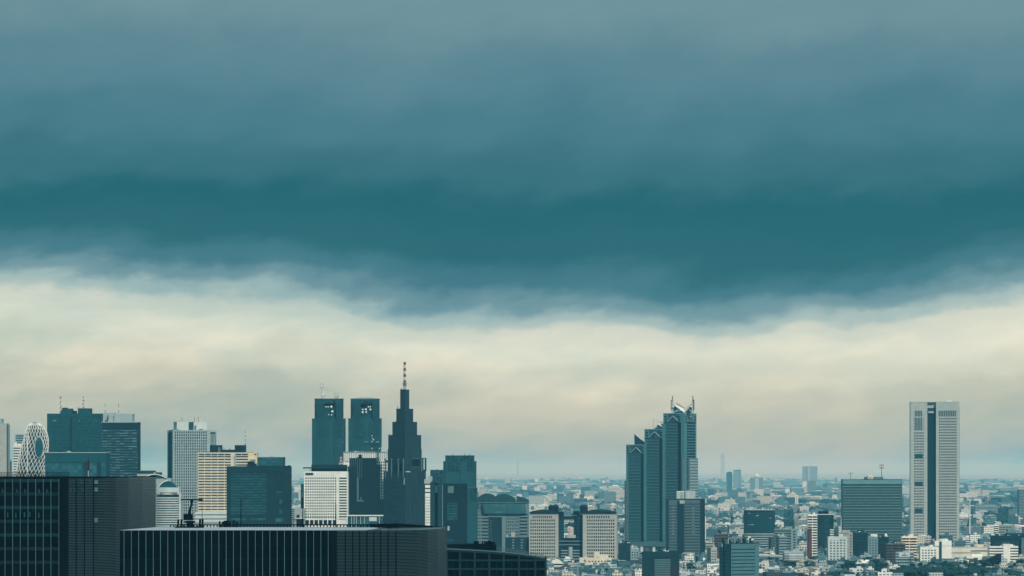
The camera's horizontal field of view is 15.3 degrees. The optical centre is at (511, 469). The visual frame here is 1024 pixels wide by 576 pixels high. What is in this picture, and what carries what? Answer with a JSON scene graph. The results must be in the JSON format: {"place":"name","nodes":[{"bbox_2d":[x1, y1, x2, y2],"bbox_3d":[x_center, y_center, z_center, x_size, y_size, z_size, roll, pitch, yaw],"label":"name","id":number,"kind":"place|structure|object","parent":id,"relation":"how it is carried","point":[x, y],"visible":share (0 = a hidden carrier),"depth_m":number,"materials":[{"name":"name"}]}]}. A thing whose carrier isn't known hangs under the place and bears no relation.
{"place":"outdoors","nodes":[
{"label":"outdoors","id":0,"kind":"place"},
{"bbox_2d":[0,419,9,475],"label":"tower","id":1,"kind":"structure","parent":0,"point":[4,447],"depth_m":4499.60,"materials":[{"name":"beige tile"}]},
{"bbox_2d":[13,434,23,475],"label":"office block","id":2,"kind":"structure","parent":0,"point":[19,438],"depth_m":4699.92,"materials":[{"name":"white glass"}]},
{"bbox_2d":[16,422,48,475],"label":"lattice tower","id":3,"kind":"structure","parent":0,"point":[34,447],"depth_m":4406.78,"materials":[{"name":"white glass"}]},
{"bbox_2d":[35,437,42,457],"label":"oval window","id":4,"kind":"structure","parent":3,"relation":"in","point":[38,444],"depth_m":4404.32,"materials":[{"name":"teal glass"}]},
{"bbox_2d":[47,396,102,451],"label":"tower","id":5,"kind":"structure","parent":0,"point":[71,430],"depth_m":4599.58,"materials":[{"name":"teal glass"}]},
{"bbox_2d":[49,416,98,451],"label":"window","id":6,"kind":"structure","parent":5,"relation":"in","point":[74,416],"depth_m":4599.94,"materials":[{"name":"teal glass"}]},
{"bbox_2d":[44,451,109,475],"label":"office block","id":7,"kind":"structure","parent":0,"point":[74,463],"depth_m":4099.92,"materials":[{"name":"glass"}]},
{"bbox_2d":[101,401,140,475],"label":"tower","id":8,"kind":"structure","parent":0,"point":[121,438],"depth_m":4519.92,"materials":[{"name":"teal glass"}]},
{"bbox_2d":[136,471,173,524],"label":"pavilion","id":9,"kind":"structure","parent":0,"point":[160,479],"depth_m":3900.00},
{"bbox_2d":[156,480,181,526],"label":"office block","id":10,"kind":"structure","parent":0,"point":[169,506],"depth_m":3297.11,"materials":[{"name":"metal"}]},
{"bbox_2d":[167,417,216,525],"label":"tower","id":11,"kind":"structure","parent":0,"point":[187,442],"depth_m":4305.36,"materials":[{"name":"white glass"}]},
{"bbox_2d":[175,448,206,525],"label":"window","id":12,"kind":"structure","parent":11,"relation":"in","point":[193,458],"depth_m":4304.39,"materials":[{"name":"grey glass"}]},
{"bbox_2d":[195,435,257,526],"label":"office block","id":13,"kind":"structure","parent":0,"point":[215,461],"depth_m":3899.45,"materials":[{"name":"beige glass"}]},
{"bbox_2d":[236,456,247,465],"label":"window","id":14,"kind":"structure","parent":13,"relation":"in","point":[236,456],"depth_m":3900.10,"materials":[{"name":"grey glass"}]},
{"bbox_2d":[227,461,291,526],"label":"office block","id":15,"kind":"structure","parent":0,"point":[256,494],"depth_m":3399.63,"materials":[{"name":"teal glass"}]},
{"bbox_2d":[257,456,284,465],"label":"office block","id":16,"kind":"structure","parent":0,"point":[270,461],"depth_m":3699.92,"materials":[{"name":"teal glass"}]},
{"bbox_2d":[301,484,303,507],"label":"office block","id":17,"kind":"structure","parent":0,"point":[302,491],"depth_m":3799.92,"materials":[{"name":"teal glass"}]},
{"bbox_2d":[303,456,350,526],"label":"hotel block","id":18,"kind":"structure","parent":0,"point":[326,487],"depth_m":3599.49,"materials":[{"name":"white concrete"}]},
{"bbox_2d":[305,497,335,523],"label":"window","id":19,"kind":"structure","parent":18,"relation":"in","point":[306,521],"depth_m":3599.97,"materials":[{"name":"grey glass"}]},
{"bbox_2d":[339,478,346,516],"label":"window","id":20,"kind":"structure","parent":18,"relation":"in","point":[339,478],"depth_m":3599.97,"materials":[{"name":"grey glass"}]},
{"bbox_2d":[312,383,345,464],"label":"twin tower","id":21,"kind":"structure","parent":0,"point":[329,434],"depth_m":4699.70,"materials":[{"name":"teal glass"}]},
{"bbox_2d":[348,397,381,451],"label":"twin tower","id":22,"kind":"structure","parent":0,"point":[365,427],"depth_m":4699.70,"materials":[{"name":"teal glass"}]},
{"bbox_2d":[343,447,387,498],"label":"tower","id":23,"kind":"structure","parent":0,"point":[381,456],"depth_m":4099.50,"materials":[{"name":"white concrete"}]},
{"bbox_2d":[347,515,383,526],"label":"terrace building","id":24,"kind":"structure","parent":0,"point":[364,519],"depth_m":3559.92,"materials":[{"name":"teal glass"}]},
{"bbox_2d":[348,455,383,523],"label":"tower","id":25,"kind":"structure","parent":0,"point":[364,486],"depth_m":3700.00,"materials":[{"name":"teal metal"}]},
{"bbox_2d":[384,362,426,524],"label":"spire tower","id":26,"kind":"structure","parent":0,"point":[404,487],"depth_m":4013.49,"materials":[{"name":"teal glass"}]},
{"bbox_2d":[424,476,431,525],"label":"apartment block","id":27,"kind":"structure","parent":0,"point":[427,482],"depth_m":3899.50,"materials":[{"name":"white concrete"}]},
{"bbox_2d":[430,483,467,546],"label":"office block","id":28,"kind":"structure","parent":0,"point":[448,506],"depth_m":3605.42,"materials":[{"name":"teal glass"}]},
{"bbox_2d":[0,0,1023,472],"label":"sky","id":29,"kind":"structure","parent":0,"point":[801,221],"materials":[{"name":"teal"}]},
{"bbox_2d":[12,473,1023,527],"bbox_3d":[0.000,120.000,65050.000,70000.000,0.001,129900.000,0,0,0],"label":"ground","id":30,"kind":"structure","parent":0,"point":[743,475],"depth_m":73478.57,"materials":[{"name":"grey"}]},
{"bbox_2d":[0,472,156,575],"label":"office block","id":31,"kind":"structure","parent":30,"relation":"on","point":[59,525],"depth_m":960.00,"materials":[{"name":"black glass"}]},
{"bbox_2d":[120,519,446,575],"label":"office block","id":32,"kind":"structure","parent":30,"relation":"on","point":[224,548],"depth_m":900.00,"materials":[{"name":"black glass"}]},
{"bbox_2d":[175,499,203,527],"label":"roof crane","id":33,"kind":"object","parent":32,"relation":"on","point":[189,516],"visible":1,"depth_m":933.90,"materials":[{"name":"black metal"}]},
{"bbox_2d":[292,508,304,526],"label":"office block","id":34,"kind":"structure","parent":30,"relation":"on","point":[296,515],"depth_m":3450.00,"materials":[{"name":"white glass"}]},
{"bbox_2d":[430,454,477,542],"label":"tower","id":35,"kind":"structure","parent":30,"relation":"on","point":[459,468],"depth_m":4499.40,"materials":[{"name":"teal glass"}]},
{"bbox_2d":[446,541,546,575],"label":"office block","id":36,"kind":"structure","parent":30,"relation":"on","point":[476,558],"depth_m":1300.60,"materials":[{"name":"black glass"}]},
{"bbox_2d":[478,493,529,551],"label":"office block","id":37,"kind":"structure","parent":30,"relation":"on","point":[501,517],"depth_m":4799.44,"materials":[{"name":"teal glass"}]},
{"bbox_2d":[506,515,518,535],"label":"window","id":38,"kind":"structure","parent":37,"relation":"in","point":[514,515],"depth_m":4799.55,"materials":[{"name":"teal glass"}]},
{"bbox_2d":[520,514,526,534],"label":"window","id":39,"kind":"structure","parent":37,"relation":"in","point":[520,514],"depth_m":4799.55,"materials":[{"name":"teal glass"}]},
{"bbox_2d":[505,532,528,553],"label":"office block","id":40,"kind":"structure","parent":30,"relation":"on","point":[516,543],"depth_m":4560.00,"materials":[{"name":"stone"}]},
{"bbox_2d":[510,489,541,494],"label":"woodland","id":41,"kind":"object","parent":30,"relation":"on","point":[532,492],"visible":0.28,"depth_m":17034.80,"materials":[{"name":"green plant"}]},
{"bbox_2d":[545,493,558,498],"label":"office block","id":42,"kind":"structure","parent":30,"relation":"on","point":[551,496],"depth_m":13999.50,"materials":[{"name":"white concrete"}]},
{"bbox_2d":[551,559,562,566],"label":"domed pavilion","id":43,"kind":"structure","parent":30,"relation":"on","point":[557,562],"depth_m":4333.50,"materials":[{"name":"white concrete"}]},
{"bbox_2d":[559,515,582,560],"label":"linking block","id":44,"kind":"structure","parent":30,"relation":"on","point":[571,546],"depth_m":4562.00,"materials":[{"name":"blue glass"}]},
{"bbox_2d":[579,552,611,564],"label":"office block","id":45,"kind":"structure","parent":30,"relation":"on","point":[600,558],"depth_m":4344.60,"materials":[{"name":"beige concrete"}]},
{"bbox_2d":[604,491,615,502],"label":"apartment block","id":46,"kind":"structure","parent":30,"relation":"on","point":[609,496],"depth_m":12699.92,"materials":[{"name":"grey glass"}]},
{"bbox_2d":[608,485,619,500],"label":"apartment block","id":47,"kind":"structure","parent":30,"relation":"on","point":[616,488],"depth_m":12899.55,"materials":[{"name":"white concrete"}]},
{"bbox_2d":[618,541,629,561],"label":"office block","id":48,"kind":"structure","parent":30,"relation":"on","point":[623,551],"depth_m":4599.73,"materials":[{"name":"teal glass"}]},
{"bbox_2d":[630,546,641,559],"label":"apartment block","id":49,"kind":"structure","parent":30,"relation":"on","point":[634,554],"depth_m":4487.13,"materials":[{"name":"grey concrete"}]},
{"bbox_2d":[292,477,1023,575],"bbox_3d":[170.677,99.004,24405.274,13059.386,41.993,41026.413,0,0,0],"label":"distant city","id":50,"kind":"object","parent":30,"relation":"on","point":[974,492],"visible":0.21,"depth_m":11043.43},
{"bbox_2d":[640,547,678,575],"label":"office block","id":51,"kind":"structure","parent":30,"relation":"on","point":[657,563],"depth_m":3699.80,"materials":[{"name":"glass"}]},
{"bbox_2d":[623,396,697,550],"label":"triple tower","id":52,"kind":"structure","parent":30,"relation":"on","point":[661,463],"depth_m":5102.35,"materials":[{"name":"teal glass"}]},
{"bbox_2d":[687,422,694,490],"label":"window","id":53,"kind":"structure","parent":52,"relation":"in","point":[691,432],"depth_m":5094.15,"materials":[{"name":"teal glass"}]},
{"bbox_2d":[666,491,705,554],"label":"office block","id":54,"kind":"structure","parent":30,"relation":"on","point":[685,523],"depth_m":4899.65,"materials":[{"name":"grey glass"}]},
{"bbox_2d":[707,545,716,562],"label":"apartment block","id":55,"kind":"structure","parent":30,"relation":"on","point":[712,553],"depth_m":4414.10,"materials":[{"name":"white concrete"}]},
{"bbox_2d":[714,531,727,558],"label":"office block","id":56,"kind":"structure","parent":30,"relation":"on","point":[718,537],"depth_m":4674.55,"materials":[{"name":"grey glass"}]},
{"bbox_2d":[727,524,739,532],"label":"building","id":57,"kind":"structure","parent":30,"relation":"on","point":[731,526],"depth_m":6871.27,"materials":[{"name":"grey glass"}]},
{"bbox_2d":[719,538,758,575],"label":"office block","id":58,"kind":"structure","parent":30,"relation":"on","point":[739,557],"depth_m":3606.82,"materials":[{"name":"teal glass"}]},
{"bbox_2d":[750,474,762,489],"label":"office block","id":59,"kind":"structure","parent":30,"relation":"on","point":[756,481],"depth_m":19999.55,"materials":[{"name":"grey glass"}]},
{"bbox_2d":[744,508,774,548],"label":"office block","id":60,"kind":"structure","parent":30,"relation":"on","point":[759,526],"depth_m":5365.94,"materials":[{"name":"metal"}]},
{"bbox_2d":[530,501,1015,567],"bbox_3d":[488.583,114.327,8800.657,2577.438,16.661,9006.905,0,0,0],"label":"street trees","id":61,"kind":"object","parent":30,"relation":"on","point":[790,516],"visible":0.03,"depth_m":8655.33,"materials":[{"name":"green plant"}]},
{"bbox_2d":[770,505,783,514],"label":"building","id":62,"kind":"structure","parent":30,"relation":"on","point":[780,508],"depth_m":9207.61,"materials":[{"name":"white concrete"}]},
{"bbox_2d":[775,533,786,561],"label":"office block","id":63,"kind":"structure","parent":30,"relation":"on","point":[780,543],"depth_m":4601.60,"materials":[{"name":"grey glass"}]},
{"bbox_2d":[774,526,796,552],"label":"office block","id":64,"kind":"structure","parent":30,"relation":"on","point":[789,532],"depth_m":4868.17,"materials":[{"name":"teal glass"}]},
{"bbox_2d":[759,554,817,561],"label":"viaduct","id":65,"kind":"object","parent":30,"relation":"on","point":[771,555],"visible":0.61,"depth_m":4430.15,"materials":[{"name":"metal"}]},
{"bbox_2d":[781,519,798,526],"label":"woodland","id":66,"kind":"object","parent":30,"relation":"on","point":[788,521],"visible":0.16,"depth_m":8006.54,"materials":[{"name":"green plant"}]},
{"bbox_2d":[787,492,797,502],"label":"apartment block","id":67,"kind":"structure","parent":30,"relation":"on","point":[792,494],"depth_m":11808.10,"materials":[{"name":"white concrete"}]},
{"bbox_2d":[783,549,803,565],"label":"office block","id":68,"kind":"structure","parent":30,"relation":"on","point":[794,556],"depth_m":4388.82,"materials":[{"name":"white glass"}]},
{"bbox_2d":[794,519,806,528],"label":"building","id":69,"kind":"structure","parent":30,"relation":"on","point":[799,522],"depth_m":7444.05,"materials":[{"name":"white concrete"}]},
{"bbox_2d":[808,526,812,556],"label":"office block","id":70,"kind":"structure","parent":30,"relation":"on","point":[809,541],"depth_m":4750.00,"materials":[{"name":"red tile"}]},
{"bbox_2d":[807,467,815,492],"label":"office block","id":71,"kind":"structure","parent":30,"relation":"on","point":[811,485],"depth_m":17999.55,"materials":[{"name":"grey glass"}]},
{"bbox_2d":[807,513,816,556],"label":"apartment block","id":72,"kind":"structure","parent":30,"relation":"on","point":[812,520],"depth_m":4869.92,"materials":[{"name":"white concrete"}]},
{"bbox_2d":[784,508,840,514],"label":"woodland","id":73,"kind":"object","parent":30,"relation":"on","point":[788,512],"visible":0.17,"depth_m":9913.71,"materials":[{"name":"green plant"}]},
{"bbox_2d":[798,498,840,503],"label":"woodland","id":74,"kind":"object","parent":30,"relation":"on","point":[827,501],"visible":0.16,"depth_m":12212.08,"materials":[{"name":"green plant"}]},
{"bbox_2d":[827,534,846,561],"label":"office block","id":75,"kind":"structure","parent":30,"relation":"on","point":[837,548],"depth_m":4487.10,"materials":[{"name":"white concrete"}]},
{"bbox_2d":[818,570,859,575],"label":"woodland","id":76,"kind":"object","parent":30,"relation":"on","point":[834,573],"visible":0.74,"depth_m":4021.72,"materials":[{"name":"green plant"}]},
{"bbox_2d":[839,530,852,557],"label":"office block","id":77,"kind":"structure","parent":30,"relation":"on","point":[848,534],"depth_m":4565.30,"materials":[{"name":"grey concrete"}]},
{"bbox_2d":[841,560,853,569],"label":"tree","id":78,"kind":"object","parent":30,"relation":"on","point":[848,563],"visible":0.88,"depth_m":4192.19,"materials":[{"name":"green plant"}]},
{"bbox_2d":[853,530,867,555],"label":"office block","id":79,"kind":"structure","parent":30,"relation":"on","point":[860,541],"depth_m":4787.05,"materials":[{"name":"teal glass"}]},
{"bbox_2d":[861,561,874,567],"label":"building","id":80,"kind":"structure","parent":30,"relation":"on","point":[870,563],"depth_m":4223.25,"materials":[{"name":"teal glass"}]},
{"bbox_2d":[841,464,901,542],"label":"office block","id":81,"kind":"structure","parent":30,"relation":"on","point":[870,504],"depth_m":5299.92,"materials":[{"name":"teal glass"}]},
{"bbox_2d":[867,534,877,557],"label":"office block","id":82,"kind":"structure","parent":30,"relation":"on","point":[872,544],"depth_m":4712.13,"materials":[{"name":"grey glass"}]},
{"bbox_2d":[878,534,888,553],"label":"office block","id":83,"kind":"structure","parent":30,"relation":"on","point":[884,538],"depth_m":4764.92,"materials":[{"name":"teal glass"}]},
{"bbox_2d":[880,541,904,563],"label":"apartment block","id":84,"kind":"structure","parent":30,"relation":"on","point":[888,551],"depth_m":4528.84,"materials":[{"name":"grey glass"}]},
{"bbox_2d":[895,550,913,565],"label":"school","id":85,"kind":"object","parent":30,"relation":"on","point":[905,557],"visible":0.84,"depth_m":4344.55,"materials":[{"name":"glass"}]},
{"bbox_2d":[900,534,916,558],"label":"apartment block","id":86,"kind":"structure","parent":30,"relation":"on","point":[910,541],"depth_m":4637.42,"materials":[{"name":"beige concrete"}]},
{"bbox_2d":[919,545,937,561],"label":"apartment block","id":87,"kind":"structure","parent":30,"relation":"on","point":[929,552],"depth_m":4539.63,"materials":[{"name":"white concrete"}]},
{"bbox_2d":[910,400,959,540],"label":"tower","id":88,"kind":"structure","parent":30,"relation":"on","point":[934,470],"depth_m":5802.97,"materials":[{"name":"white glass"}]},
{"bbox_2d":[914,418,956,540],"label":"window","id":89,"kind":"structure","parent":88,"relation":"in","point":[923,418],"depth_m":5800.68,"materials":[{"name":"grey glass"}]},
{"bbox_2d":[933,539,951,561],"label":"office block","id":90,"kind":"structure","parent":30,"relation":"on","point":[944,546],"depth_m":4561.50,"materials":[{"name":"white concrete"}]},
{"bbox_2d":[863,566,1023,575],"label":"woodland","id":91,"kind":"object","parent":30,"relation":"on","point":[946,571],"visible":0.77,"depth_m":3969.88,"materials":[{"name":"green plant"}]},
{"bbox_2d":[952,544,987,560],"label":"hall","id":92,"kind":"structure","parent":30,"relation":"on","point":[978,551],"depth_m":4600.00,"materials":[{"name":"concrete"}]},
{"bbox_2d":[974,505,997,511],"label":"hospital","id":93,"kind":"structure","parent":30,"relation":"on","point":[993,508],"depth_m":9299.92,"materials":[{"name":"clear glass"}]},
{"bbox_2d":[985,524,998,534],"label":"apartment block","id":94,"kind":"structure","parent":30,"relation":"on","point":[996,528],"depth_m":6699.09,"materials":[{"name":"white concrete"}]},
{"bbox_2d":[984,554,1000,564],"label":"hall","id":95,"kind":"structure","parent":30,"relation":"on","point":[995,559],"depth_m":4370.00,"materials":[{"name":"metal"}]},
{"bbox_2d":[982,495,1016,501],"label":"woodland","id":96,"kind":"object","parent":30,"relation":"on","point":[1013,499],"visible":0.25,"depth_m":12643.09,"materials":[{"name":"green plant"}]},
{"bbox_2d":[987,542,1017,562],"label":"office block","id":97,"kind":"structure","parent":30,"relation":"on","point":[1009,552],"depth_m":4562.05,"materials":[{"name":"white concrete"}]},
{"bbox_2d":[999,524,1014,534],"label":"building","id":98,"kind":"structure","parent":30,"relation":"on","point":[1003,528],"depth_m":6577.01,"materials":[{"name":"grey concrete"}]},
{"bbox_2d":[990,533,1023,555],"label":"office block","id":99,"kind":"structure","parent":30,"relation":"on","point":[1016,539],"depth_m":4787.50,"materials":[{"name":"stone"}]},
{"bbox_2d":[998,506,1016,513],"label":"woodland","id":100,"kind":"object","parent":30,"relation":"on","point":[1001,509],"visible":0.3,"depth_m":10202.40,"materials":[{"name":"green plant"}]},
{"bbox_2d":[529,505,563,559],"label":"beige tower","id":101,"kind":"structure","parent":0,"point":[544,532],"depth_m":4550.81,"materials":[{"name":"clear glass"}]},
{"bbox_2d":[530,516,554,559],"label":"window","id":102,"kind":"structure","parent":101,"relation":"in","point":[532,516],"depth_m":4550.79,"materials":[{"name":"grey glass"}]},
{"bbox_2d":[573,502,617,558],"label":"beige tower","id":103,"kind":"structure","parent":0,"point":[600,531],"depth_m":4551.10,"materials":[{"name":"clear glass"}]},
{"bbox_2d":[587,516,613,557],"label":"window","id":104,"kind":"structure","parent":103,"relation":"in","point":[587,516],"depth_m":4550.79,"materials":[{"name":"grey glass"}]},
{"bbox_2d":[706,567,717,575],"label":"building","id":105,"kind":"structure","parent":0,"point":[710,571],"depth_m":4041.26,"materials":[{"name":"white concrete"}]},
{"bbox_2d":[721,453,724,476],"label":"tower","id":106,"kind":"structure","parent":0,"point":[722,465],"depth_m":59970.00,"materials":[{"name":"concrete"}]},
{"bbox_2d":[726,472,732,492],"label":"tower","id":107,"kind":"structure","parent":0,"point":[729,480],"depth_m":17800.00,"materials":[{"name":"blue glass"}]},
{"bbox_2d":[733,469,740,487],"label":"tower","id":108,"kind":"structure","parent":0,"point":[737,478],"depth_m":21999.55,"materials":[{"name":"blue glass"}]},
{"bbox_2d":[759,561,768,569],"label":"building","id":109,"kind":"structure","parent":0,"point":[764,564],"depth_m":4260.84,"materials":[{"name":"white concrete"}]},
{"bbox_2d":[802,466,816,480],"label":"tower","id":110,"kind":"structure","parent":0,"point":[813,472],"depth_m":33999.55,"materials":[{"name":"grey glass"}]},
{"bbox_2d":[815,511,833,548],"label":"apartment tower","id":111,"kind":"structure","parent":0,"point":[825,524],"depth_m":5139.92,"materials":[{"name":"teal glass"}]},
{"bbox_2d":[819,565,833,572],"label":"building","id":112,"kind":"structure","parent":0,"point":[823,569],"depth_m":4084.38,"materials":[{"name":"white concrete"}]},
{"bbox_2d":[849,566,862,572],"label":"building","id":113,"kind":"structure","parent":0,"point":[858,569],"depth_m":4087.31,"materials":[{"name":"white concrete"}]},
{"bbox_2d":[1017,489,1023,517],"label":"tower","id":114,"kind":"structure","parent":0,"point":[1020,502],"depth_m":8399.92,"materials":[{"name":"blue glass"}]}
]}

